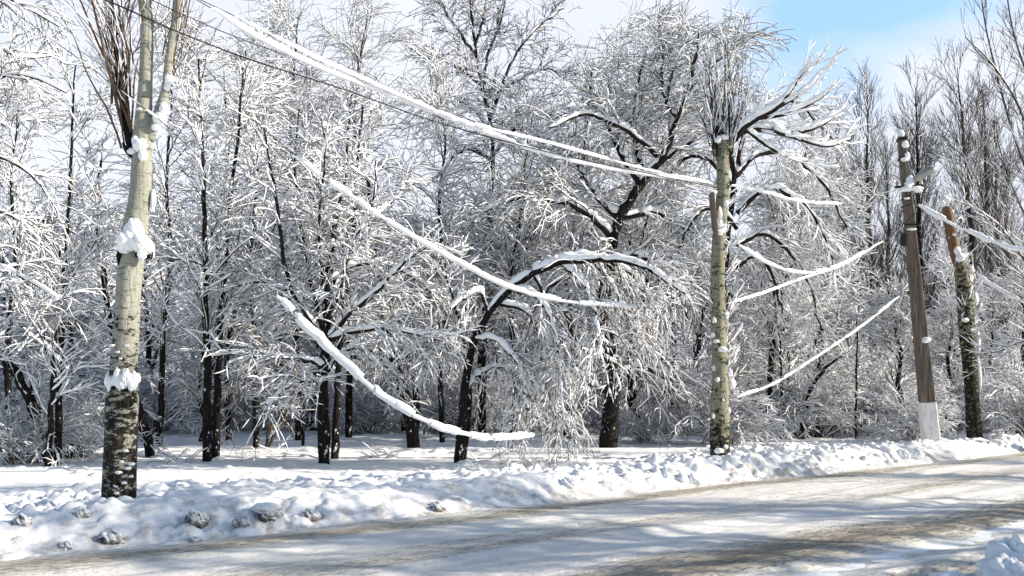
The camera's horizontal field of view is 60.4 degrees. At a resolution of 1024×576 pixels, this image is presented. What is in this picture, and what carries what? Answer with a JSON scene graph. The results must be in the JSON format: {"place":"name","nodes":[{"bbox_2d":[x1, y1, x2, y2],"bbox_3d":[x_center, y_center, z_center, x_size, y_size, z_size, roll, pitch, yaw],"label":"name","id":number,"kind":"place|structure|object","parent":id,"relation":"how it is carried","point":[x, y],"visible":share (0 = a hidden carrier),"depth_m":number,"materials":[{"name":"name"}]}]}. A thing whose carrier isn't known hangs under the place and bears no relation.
{"place":"outdoors","nodes":[
{"label":"outdoors","id":0,"kind":"place"},
{"bbox_2d":[104,0,717,187],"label":"bare wire","id":1,"kind":"object","parent":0,"point":[373,99],"visible":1,"depth_m":14.99,"materials":[{"name":"black"}]},
{"bbox_2d":[0,451,1023,575],"bbox_3d":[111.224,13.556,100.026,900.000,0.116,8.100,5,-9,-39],"label":"road","id":2,"kind":"structure","parent":0,"point":[791,526],"depth_m":11.06,"materials":[{"name":"snow"}]},
{"bbox_2d":[0,417,1023,575],"bbox_3d":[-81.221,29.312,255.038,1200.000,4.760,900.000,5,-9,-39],"label":"snow field","id":3,"kind":"structure","parent":0,"point":[222,490],"depth_m":16.46,"materials":[{"name":"snow"}]},
{"bbox_2d":[0,203,65,371],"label":"bare tree","id":4,"kind":"object","parent":3,"relation":"on","point":[3,261],"visible":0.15,"depth_m":29.54,"materials":[{"name":"white plant"}]},
{"bbox_2d":[0,308,73,462],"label":"young tree","id":5,"kind":"object","parent":3,"relation":"on","point":[24,387],"visible":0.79,"depth_m":20.36,"materials":[{"name":"white plant"}]},
{"bbox_2d":[0,46,97,450],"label":"young tree","id":6,"kind":"object","parent":3,"relation":"on","point":[13,193],"visible":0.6,"depth_m":24.57,"materials":[{"name":"white plant"}]},
{"bbox_2d":[0,365,104,466],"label":"bush","id":7,"kind":"object","parent":3,"relation":"on","point":[31,452],"visible":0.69,"depth_m":20.21,"materials":[{"name":"grey plant"}]},
{"bbox_2d":[0,0,106,342],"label":"bare tree","id":8,"kind":"object","parent":3,"relation":"on","point":[25,75],"visible":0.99,"depth_m":17.15,"materials":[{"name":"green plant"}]},
{"bbox_2d":[0,170,106,366],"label":"bare tree","id":9,"kind":"object","parent":3,"relation":"on","point":[64,202],"visible":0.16,"depth_m":35.06,"materials":[{"name":"white plant"}]},
{"bbox_2d":[0,194,111,465],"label":"young tree","id":10,"kind":"object","parent":3,"relation":"on","point":[53,373],"visible":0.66,"depth_m":19.48,"materials":[{"name":"white plant"}]},
{"bbox_2d":[0,9,128,465],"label":"young tree","id":11,"kind":"object","parent":3,"relation":"on","point":[100,251],"visible":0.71,"depth_m":20.14,"materials":[{"name":"white plant"}]},
{"bbox_2d":[22,219,114,408],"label":"bare tree","id":12,"kind":"object","parent":3,"relation":"on","point":[71,341],"visible":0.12,"depth_m":32.82,"materials":[{"name":"white plant"}]},
{"bbox_2d":[0,323,139,435],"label":"bush","id":13,"kind":"object","parent":3,"relation":"on","point":[79,373],"visible":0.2,"depth_m":28.36,"materials":[{"name":"grey plant"}]},
{"bbox_2d":[0,356,174,461],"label":"bush","id":14,"kind":"object","parent":3,"relation":"on","point":[83,451],"visible":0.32,"depth_m":21.95,"materials":[{"name":"grey plant"}]},
{"bbox_2d":[32,116,161,456],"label":"young tree","id":15,"kind":"object","parent":3,"relation":"on","point":[143,421],"visible":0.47,"depth_m":22.57,"materials":[{"name":"white plant"}]},
{"bbox_2d":[43,0,203,498],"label":"poplar","id":16,"kind":"object","parent":3,"relation":"on","point":[135,246],"visible":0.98,"depth_m":12.74,"materials":[{"name":"beige plant"}]},
{"bbox_2d":[63,349,212,437],"bbox_3d":[-13.678,3.893,31.555,6.307,4.347,6.258,4,-8,-28],"label":"bush","id":17,"kind":"object","parent":3,"relation":"on","point":[150,400],"visible":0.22,"depth_m":31.24,"materials":[{"name":"grey plant"}]},
{"bbox_2d":[78,185,197,382],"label":"bare tree","id":18,"kind":"object","parent":3,"relation":"on","point":[144,332],"visible":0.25,"depth_m":36.91,"materials":[{"name":"white plant"}]},
{"bbox_2d":[110,266,192,376],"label":"bare tree","id":19,"kind":"object","parent":3,"relation":"on","point":[155,353],"visible":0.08,"depth_m":45.49,"materials":[{"name":"grey plant"}]},
{"bbox_2d":[99,0,240,445],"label":"young tree","id":20,"kind":"object","parent":3,"relation":"on","point":[164,197],"visible":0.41,"depth_m":27.15,"materials":[{"name":"white plant"}]},
{"bbox_2d":[150,277,260,441],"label":"bare tree","id":21,"kind":"object","parent":3,"relation":"on","point":[197,388],"visible":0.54,"depth_m":28.56,"materials":[{"name":"grey plant"}]},
{"bbox_2d":[144,0,267,461],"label":"young tree","id":22,"kind":"object","parent":3,"relation":"on","point":[204,164],"visible":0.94,"depth_m":20.72,"materials":[{"name":"white plant"}]},
{"bbox_2d":[168,220,261,429],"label":"bare tree","id":23,"kind":"object","parent":3,"relation":"on","point":[213,366],"visible":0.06,"depth_m":34.57,"materials":[{"name":"grey plant"}]},
{"bbox_2d":[154,360,286,434],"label":"bush","id":24,"kind":"object","parent":3,"relation":"on","point":[240,418],"visible":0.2,"depth_m":34.28,"materials":[{"name":"grey plant"}]},
{"bbox_2d":[166,6,302,458],"bbox_3d":[-7.001,-1.356,21.769,3.465,11.367,3.821,0,-7,0],"label":"young tree","id":25,"kind":"object","parent":3,"relation":"on","point":[216,434],"visible":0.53,"depth_m":22.12,"materials":[{"name":"white plant"}]},
{"bbox_2d":[154,25,316,440],"bbox_3d":[-9.127,-1.667,28.367,5.458,13.578,5.430,0,-7,0],"label":"young tree","id":26,"kind":"object","parent":3,"relation":"on","point":[241,176],"visible":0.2,"depth_m":28.34,"materials":[{"name":"white plant"}]},
{"bbox_2d":[202,320,317,456],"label":"bowed sapling","id":27,"kind":"object","parent":3,"relation":"on","point":[255,391],"visible":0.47,"depth_m":22.53,"materials":[{"name":"grey plant"}]},
{"bbox_2d":[198,54,334,447],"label":"young tree","id":28,"kind":"object","parent":3,"relation":"on","point":[270,328],"visible":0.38,"depth_m":26.12,"materials":[{"name":"white plant"}]},
{"bbox_2d":[250,502,283,522],"bbox_3d":[-3.280,3.016,11.689,0.420,0.341,0.359,-4,-8,29],"label":"snow lump","id":29,"kind":"object","parent":3,"relation":"on","point":[264,512],"visible":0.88,"depth_m":11.59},
{"bbox_2d":[216,0,373,439],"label":"young tree","id":30,"kind":"object","parent":3,"relation":"on","point":[287,11],"visible":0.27,"depth_m":30.80,"materials":[{"name":"white plant"}]},
{"bbox_2d":[232,170,362,431],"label":"bare tree","id":31,"kind":"object","parent":3,"relation":"on","point":[280,339],"visible":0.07,"depth_m":34.55,"materials":[{"name":"white plant"}]},
{"bbox_2d":[231,338,411,433],"bbox_3d":[-8.018,4.060,35.366,7.403,4.397,6.188,-3,-7,24],"label":"bush","id":32,"kind":"object","parent":3,"relation":"on","point":[331,398],"visible":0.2,"depth_m":34.49,"materials":[{"name":"grey plant"}]},
{"bbox_2d":[273,225,377,430],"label":"bare tree","id":33,"kind":"object","parent":3,"relation":"on","point":[314,373],"visible":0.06,"depth_m":34.68,"materials":[{"name":"black plant"}]},
{"bbox_2d":[180,69,487,463],"bbox_3d":[-4.173,-0.774,20.505,7.328,10.015,4.905,0,-7,0],"label":"spreading tree","id":34,"kind":"object","parent":3,"relation":"on","point":[331,275],"visible":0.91,"depth_m":19.82,"materials":[{"name":"white plant"}]},
{"bbox_2d":[276,62,408,458],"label":"young tree","id":35,"kind":"object","parent":3,"relation":"on","point":[335,444],"visible":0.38,"depth_m":21.91,"materials":[{"name":"white plant"}]},
{"bbox_2d":[282,0,423,437],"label":"young tree","id":36,"kind":"object","parent":3,"relation":"on","point":[353,54],"visible":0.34,"depth_m":31.82,"materials":[{"name":"white plant"}]},
{"bbox_2d":[310,368,422,433],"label":"bush","id":37,"kind":"object","parent":3,"relation":"on","point":[363,419],"visible":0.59,"depth_m":33.17,"materials":[{"name":"grey plant"}]},
{"bbox_2d":[320,126,443,447],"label":"young tree","id":38,"kind":"object","parent":3,"relation":"on","point":[412,433],"visible":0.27,"depth_m":26.25,"materials":[{"name":"white plant"}]},
{"bbox_2d":[356,212,466,430],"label":"bare tree","id":39,"kind":"object","parent":3,"relation":"on","point":[416,405],"visible":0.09,"depth_m":30.74,"materials":[{"name":"white plant"}]},
{"bbox_2d":[395,219,489,459],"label":"young tree","id":40,"kind":"object","parent":3,"relation":"on","point":[454,269],"visible":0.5,"depth_m":20.71,"materials":[{"name":"white plant"}]},
{"bbox_2d":[369,19,526,442],"bbox_3d":[-2.408,-1.887,29.564,5.390,14.446,5.435,-2,-7,19],"label":"young tree","id":41,"kind":"object","parent":3,"relation":"on","point":[430,98],"visible":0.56,"depth_m":29.29,"materials":[{"name":"white plant"}]},
{"bbox_2d":[382,355,529,433],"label":"bush","id":42,"kind":"object","parent":3,"relation":"on","point":[449,398],"visible":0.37,"depth_m":33.03,"materials":[{"name":"grey plant"}]},
{"bbox_2d":[386,352,536,434],"bbox_3d":[-2.022,4.175,35.466,6.001,4.265,7.180,3,-7,-23],"label":"bush","id":43,"kind":"object","parent":3,"relation":"on","point":[435,410],"visible":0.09,"depth_m":33.97,"materials":[{"name":"grey plant"}]},
{"bbox_2d":[434,198,525,432],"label":"bare tree","id":44,"kind":"object","parent":3,"relation":"on","point":[482,421],"visible":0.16,"depth_m":31.59,"materials":[{"name":"white plant"}]},
{"bbox_2d":[395,0,592,430],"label":"tall tree","id":45,"kind":"object","parent":3,"relation":"on","point":[475,37],"visible":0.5,"depth_m":34.16,"materials":[{"name":"white plant"}]},
{"bbox_2d":[437,60,602,432],"bbox_3d":[0.219,-1.297,30.396,5.701,13.394,5.058,-3,-7,26],"label":"young tree","id":46,"kind":"object","parent":3,"relation":"on","point":[509,94],"visible":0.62,"depth_m":30.04,"materials":[{"name":"white plant"}]},
{"bbox_2d":[357,216,712,468],"bbox_3d":[0.353,1.514,19.694,8.087,6.462,4.489,0,-7,0],"label":"weeping tree","id":47,"kind":"object","parent":3,"relation":"on","point":[568,262],"visible":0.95,"depth_m":19.64,"materials":[{"name":"white plant"}]},
{"bbox_2d":[177,33,710,308],"bbox_3d":[-0.302,-1.700,17.872,12.982,3.879,0.503,5,-8,-36],"label":"snowy cable","id":48,"kind":"object","parent":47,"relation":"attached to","point":[344,190],"visible":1,"depth_m":17.20,"materials":[{"name":"snow"}]},
{"bbox_2d":[176,160,713,440],"bbox_3d":[-0.110,0.732,17.310,12.993,4.487,0.294,5,-9,-38],"label":"snowy cable","id":49,"kind":"object","parent":47,"relation":"attached to","point":[323,341],"visible":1,"depth_m":15.28,"materials":[{"name":"snow"}]},
{"bbox_2d":[489,0,659,438],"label":"young tree","id":50,"kind":"object","parent":3,"relation":"on","point":[599,64],"visible":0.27,"depth_m":31.26,"materials":[{"name":"white plant"}]},
{"bbox_2d":[559,268,651,401],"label":"bare tree","id":51,"kind":"object","parent":3,"relation":"on","point":[591,312],"visible":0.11,"depth_m":37.60,"materials":[{"name":"grey plant"}]},
{"bbox_2d":[564,376,657,433],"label":"bush","id":52,"kind":"object","parent":3,"relation":"on","point":[589,416],"visible":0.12,"depth_m":34.59,"materials":[{"name":"grey plant"}]},
{"bbox_2d":[436,0,797,447],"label":"crooked tree","id":53,"kind":"object","parent":3,"relation":"on","point":[610,427],"visible":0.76,"depth_m":26.64,"materials":[{"name":"white plant"}]},
{"bbox_2d":[562,37,706,420],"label":"young tree","id":54,"kind":"object","parent":3,"relation":"on","point":[627,179],"visible":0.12,"depth_m":32.19,"materials":[{"name":"white plant"}]},
{"bbox_2d":[580,362,700,435],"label":"bush","id":55,"kind":"object","parent":3,"relation":"on","point":[639,399],"visible":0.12,"depth_m":33.85,"materials":[{"name":"grey plant"}]},
{"bbox_2d":[586,185,695,439],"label":"bare tree","id":56,"kind":"object","parent":3,"relation":"on","point":[632,393],"visible":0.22,"depth_m":29.29,"materials":[{"name":"white plant"}]},
{"bbox_2d":[595,388,693,444],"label":"bush","id":57,"kind":"object","parent":3,"relation":"on","point":[629,427],"visible":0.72,"depth_m":27.93,"materials":[{"name":"grey plant"}]},
{"bbox_2d":[604,0,740,433],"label":"young tree","id":58,"kind":"object","parent":3,"relation":"on","point":[681,136],"visible":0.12,"depth_m":33.73,"materials":[{"name":"white plant"}]},
{"bbox_2d":[675,237,739,375],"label":"bare tree","id":59,"kind":"object","parent":3,"relation":"on","point":[698,346],"visible":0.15,"depth_m":48.72,"materials":[{"name":"grey plant"}]},
{"bbox_2d":[650,367,799,445],"bbox_3d":[6.468,3.828,27.796,4.099,2.913,4.905,0,-7,2],"label":"bush","id":60,"kind":"object","parent":3,"relation":"on","point":[742,427],"visible":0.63,"depth_m":26.67,"materials":[{"name":"white plant"}]},
{"bbox_2d":[680,221,774,410],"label":"bare tree","id":61,"kind":"object","parent":3,"relation":"on","point":[743,309],"visible":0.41,"depth_m":28.59,"materials":[{"name":"white plant"}]},
{"bbox_2d":[624,45,874,364],"bbox_3d":[7.417,-1.519,27.351,7.924,13.152,4.557,0,-7,0],"label":"weeping tree","id":62,"kind":"object","parent":3,"relation":"on","point":[783,189],"visible":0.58,"depth_m":27.21,"materials":[{"name":"white plant"}]},
{"bbox_2d":[680,1,865,455],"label":"poplar","id":63,"kind":"object","parent":3,"relation":"on","point":[722,147],"visible":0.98,"depth_m":22.09,"materials":[{"name":"beige plant"}]},
{"bbox_2d":[201,0,709,181],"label":"snowy cable","id":64,"kind":"object","parent":63,"relation":"attached to","point":[360,77],"visible":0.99,"depth_m":15.44,"materials":[{"name":"snow"}]},
{"bbox_2d":[197,0,714,183],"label":"snowy cable","id":65,"kind":"object","parent":63,"relation":"attached to","point":[272,43],"visible":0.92,"depth_m":15.02,"materials":[{"name":"snow"}]},
{"bbox_2d":[722,184,901,204],"bbox_3d":[8.342,-2.671,24.448,8.162,0.792,0.556,5,-8,-35],"label":"snowy cable","id":66,"kind":"object","parent":63,"relation":"attached to","point":[756,189],"visible":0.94,"depth_m":24.11,"materials":[{"name":"snow"}]},
{"bbox_2d":[728,222,904,273],"bbox_3d":[8.425,-1.325,24.301,8.160,1.950,0.454,5,-8,-34],"label":"snowy cable","id":67,"kind":"object","parent":63,"relation":"attached to","point":[757,256],"visible":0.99,"depth_m":23.90,"materials":[{"name":"snow"}]},
{"bbox_2d":[735,273,912,397],"bbox_3d":[8.432,1.129,23.978,8.310,3.668,0.362,4,-8,-33],"label":"snowy cable","id":68,"kind":"object","parent":63,"relation":"attached to","point":[808,361],"visible":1,"depth_m":23.91,"materials":[{"name":"snow"}]},
{"bbox_2d":[740,222,806,438],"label":"sapling","id":69,"kind":"object","parent":3,"relation":"on","point":[787,341],"visible":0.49,"depth_m":30.89,"materials":[{"name":"grey plant"}]},
{"bbox_2d":[732,227,824,388],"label":"bare tree","id":70,"kind":"object","parent":3,"relation":"on","point":[794,356],"visible":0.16,"depth_m":35.15,"materials":[{"name":"grey plant"}]},
{"bbox_2d":[754,277,815,437],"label":"sapling","id":71,"kind":"object","parent":3,"relation":"on","point":[788,357],"visible":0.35,"depth_m":31.31,"materials":[{"name":"grey plant"}]},
{"bbox_2d":[699,81,877,438],"bbox_3d":[9.764,-0.928,31.248,5.772,12.953,5.742,-6,-9,39],"label":"young tree","id":72,"kind":"object","parent":3,"relation":"on","point":[765,203],"visible":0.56,"depth_m":31.01,"materials":[{"name":"white plant"}]},
{"bbox_2d":[730,361,852,440],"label":"bush","id":73,"kind":"object","parent":3,"relation":"on","point":[799,420],"visible":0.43,"depth_m":30.30,"materials":[{"name":"grey plant"}]},
{"bbox_2d":[736,348,869,437],"bbox_3d":[11.101,4.276,33.575,5.579,3.842,4.902,-2,-7,18],"label":"bush","id":74,"kind":"object","parent":3,"relation":"on","point":[844,402],"visible":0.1,"depth_m":32.59,"materials":[{"name":"grey plant"}]},
{"bbox_2d":[747,352,889,438],"bbox_3d":[10.713,4.019,31.435,5.254,4.015,5.296,-3,-7,24],"label":"bush","id":75,"kind":"object","parent":3,"relation":"on","point":[840,387],"visible":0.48,"depth_m":30.73,"materials":[{"name":"grey plant"}]},
{"bbox_2d":[779,341,871,438],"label":"sapling","id":76,"kind":"object","parent":3,"relation":"on","point":[820,374],"visible":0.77,"depth_m":30.73,"materials":[{"name":"grey plant"}]},
{"bbox_2d":[769,257,882,412],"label":"bare tree","id":77,"kind":"object","parent":3,"relation":"on","point":[825,355],"visible":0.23,"depth_m":33.38,"materials":[{"name":"grey plant"}]},
{"bbox_2d":[772,148,908,425],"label":"bare tree","id":78,"kind":"object","parent":3,"relation":"on","point":[862,210],"visible":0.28,"depth_m":38.18,"materials":[{"name":"white plant"}]},
{"bbox_2d":[808,241,879,373],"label":"bare tree","id":79,"kind":"object","parent":3,"relation":"on","point":[842,325],"visible":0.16,"depth_m":47.08,"materials":[{"name":"grey plant"}]},
{"bbox_2d":[813,92,881,355],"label":"poplar","id":80,"kind":"object","parent":3,"relation":"on","point":[839,157],"visible":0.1,"depth_m":70.86,"materials":[{"name":"grey plant"}]},
{"bbox_2d":[836,301,878,438],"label":"sapling","id":81,"kind":"object","parent":3,"relation":"on","point":[856,375],"visible":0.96,"depth_m":30.37,"materials":[{"name":"grey plant"}]},
{"bbox_2d":[832,58,908,365],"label":"poplar","id":82,"kind":"object","parent":3,"relation":"on","point":[881,254],"visible":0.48,"depth_m":66.63,"materials":[{"name":"grey plant"}]},
{"bbox_2d":[858,274,914,375],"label":"bare tree","id":83,"kind":"object","parent":3,"relation":"on","point":[884,347],"visible":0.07,"depth_m":39.96,"materials":[{"name":"grey plant"}]},
{"bbox_2d":[860,124,929,346],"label":"poplar","id":84,"kind":"object","parent":3,"relation":"on","point":[883,150],"visible":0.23,"depth_m":73.00,"materials":[{"name":"grey plant"}]},
{"bbox_2d":[807,327,989,430],"bbox_3d":[16.556,4.222,36.916,7.854,5.456,7.916,-6,-9,44],"label":"bush","id":85,"kind":"object","parent":3,"relation":"on","point":[938,382],"depth_m":36.07,"materials":[{"name":"grey plant"}]},
{"bbox_2d":[852,255,950,405],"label":"bare tree","id":86,"kind":"object","parent":3,"relation":"on","point":[895,322],"visible":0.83,"depth_m":29.35,"materials":[{"name":"grey plant"}]},
{"bbox_2d":[821,337,984,436],"bbox_3d":[14.120,3.951,32.521,6.002,4.550,5.955,-4,-8,31],"label":"bush","id":87,"kind":"object","parent":3,"relation":"on","point":[875,412],"visible":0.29,"depth_m":32.06,"materials":[{"name":"white plant"}]},
{"bbox_2d":[860,383,968,441],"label":"bush","id":88,"kind":"object","parent":3,"relation":"on","point":[906,424],"visible":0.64,"depth_m":28.13,"materials":[{"name":"white plant"}]},
{"bbox_2d":[894,130,940,439],"bbox_3d":[12.150,0.012,26.303,1.105,9.886,0.972,0,-7,0],"label":"utility pole","id":89,"kind":"object","parent":3,"relation":"on","point":[928,418],"visible":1,"depth_m":26.28,"materials":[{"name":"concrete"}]},
{"bbox_2d":[728,231,907,303],"bbox_3d":[8.445,-0.635,24.216,8.159,2.694,0.318,4,-8,-33],"label":"snowy cable","id":90,"kind":"object","parent":89,"relation":"attached to","point":[783,285],"visible":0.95,"depth_m":23.52,"materials":[{"name":"snow"}]},
{"bbox_2d":[913,195,1023,251],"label":"snowy cable","id":91,"kind":"object","parent":89,"relation":"attached to","point":[940,216],"visible":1,"depth_m":25.26,"materials":[{"name":"snow"}]},
{"bbox_2d":[881,107,954,349],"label":"poplar","id":92,"kind":"object","parent":3,"relation":"on","point":[898,176],"visible":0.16,"depth_m":70.66,"materials":[{"name":"grey plant"}]},
{"bbox_2d":[885,50,967,341],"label":"poplar","id":93,"kind":"object","parent":3,"relation":"on","point":[920,236],"visible":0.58,"depth_m":63.39,"materials":[{"name":"grey plant"}]},
{"bbox_2d":[904,280,989,431],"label":"bare tree","id":94,"kind":"object","parent":3,"relation":"on","point":[952,328],"visible":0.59,"depth_m":35.42,"materials":[{"name":"grey plant"}]},
{"bbox_2d":[922,186,993,437],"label":"snapped poplar","id":95,"kind":"object","parent":3,"relation":"on","point":[966,299],"visible":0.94,"depth_m":28.98,"materials":[{"name":"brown plant"}]},
{"bbox_2d":[919,243,1002,429],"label":"young tree","id":96,"kind":"object","parent":3,"relation":"on","point":[955,367],"visible":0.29,"depth_m":38.06,"materials":[{"name":"grey plant"}]},
{"bbox_2d":[918,36,1005,343],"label":"poplar","id":97,"kind":"object","parent":3,"relation":"on","point":[951,172],"visible":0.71,"depth_m":56.72,"materials":[{"name":"grey plant"}]},
{"bbox_2d":[927,534,1023,575],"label":"snow heap","id":98,"kind":"object","parent":3,"relation":"on","point":[1004,556],"visible":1,"depth_m":8.53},
{"bbox_2d":[934,349,1023,430],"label":"bush","id":99,"kind":"object","parent":3,"relation":"on","point":[961,390],"visible":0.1,"depth_m":34.80,"materials":[{"name":"grey plant"}]},
{"bbox_2d":[943,350,1023,438],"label":"bush","id":100,"kind":"object","parent":3,"relation":"on","point":[1014,411],"visible":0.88,"depth_m":29.55,"materials":[{"name":"white plant"}]},
{"bbox_2d":[947,62,1023,379],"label":"poplar","id":101,"kind":"object","parent":3,"relation":"on","point":[987,183],"visible":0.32,"depth_m":60.61,"materials":[{"name":"grey plant"}]},
{"bbox_2d":[951,0,1023,379],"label":"bare tree","id":102,"kind":"object","parent":3,"relation":"on","point":[998,76],"visible":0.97,"depth_m":27.50,"materials":[{"name":"grey plant"}]},
{"bbox_2d":[951,347,1023,433],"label":"bush","id":103,"kind":"object","parent":3,"relation":"on","point":[998,372],"visible":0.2,"depth_m":32.78,"materials":[{"name":"white plant"}]},
{"bbox_2d":[968,74,1023,371],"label":"poplar","id":104,"kind":"object","parent":3,"relation":"on","point":[1011,175],"visible":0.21,"depth_m":63.31,"materials":[{"name":"grey plant"}]},
{"bbox_2d":[975,268,1023,371],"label":"bare tree","id":105,"kind":"object","parent":3,"relation":"on","point":[990,328],"visible":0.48,"depth_m":45.29,"materials":[{"name":"grey plant"}]},
{"bbox_2d":[982,267,1023,382],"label":"bare tree","id":106,"kind":"object","parent":3,"relation":"on","point":[1013,290],"visible":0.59,"depth_m":34.77,"materials":[{"name":"grey plant"}]},
{"bbox_2d":[0,0,1023,377],"label":"sky","id":107,"kind":"structure","parent":0,"point":[883,32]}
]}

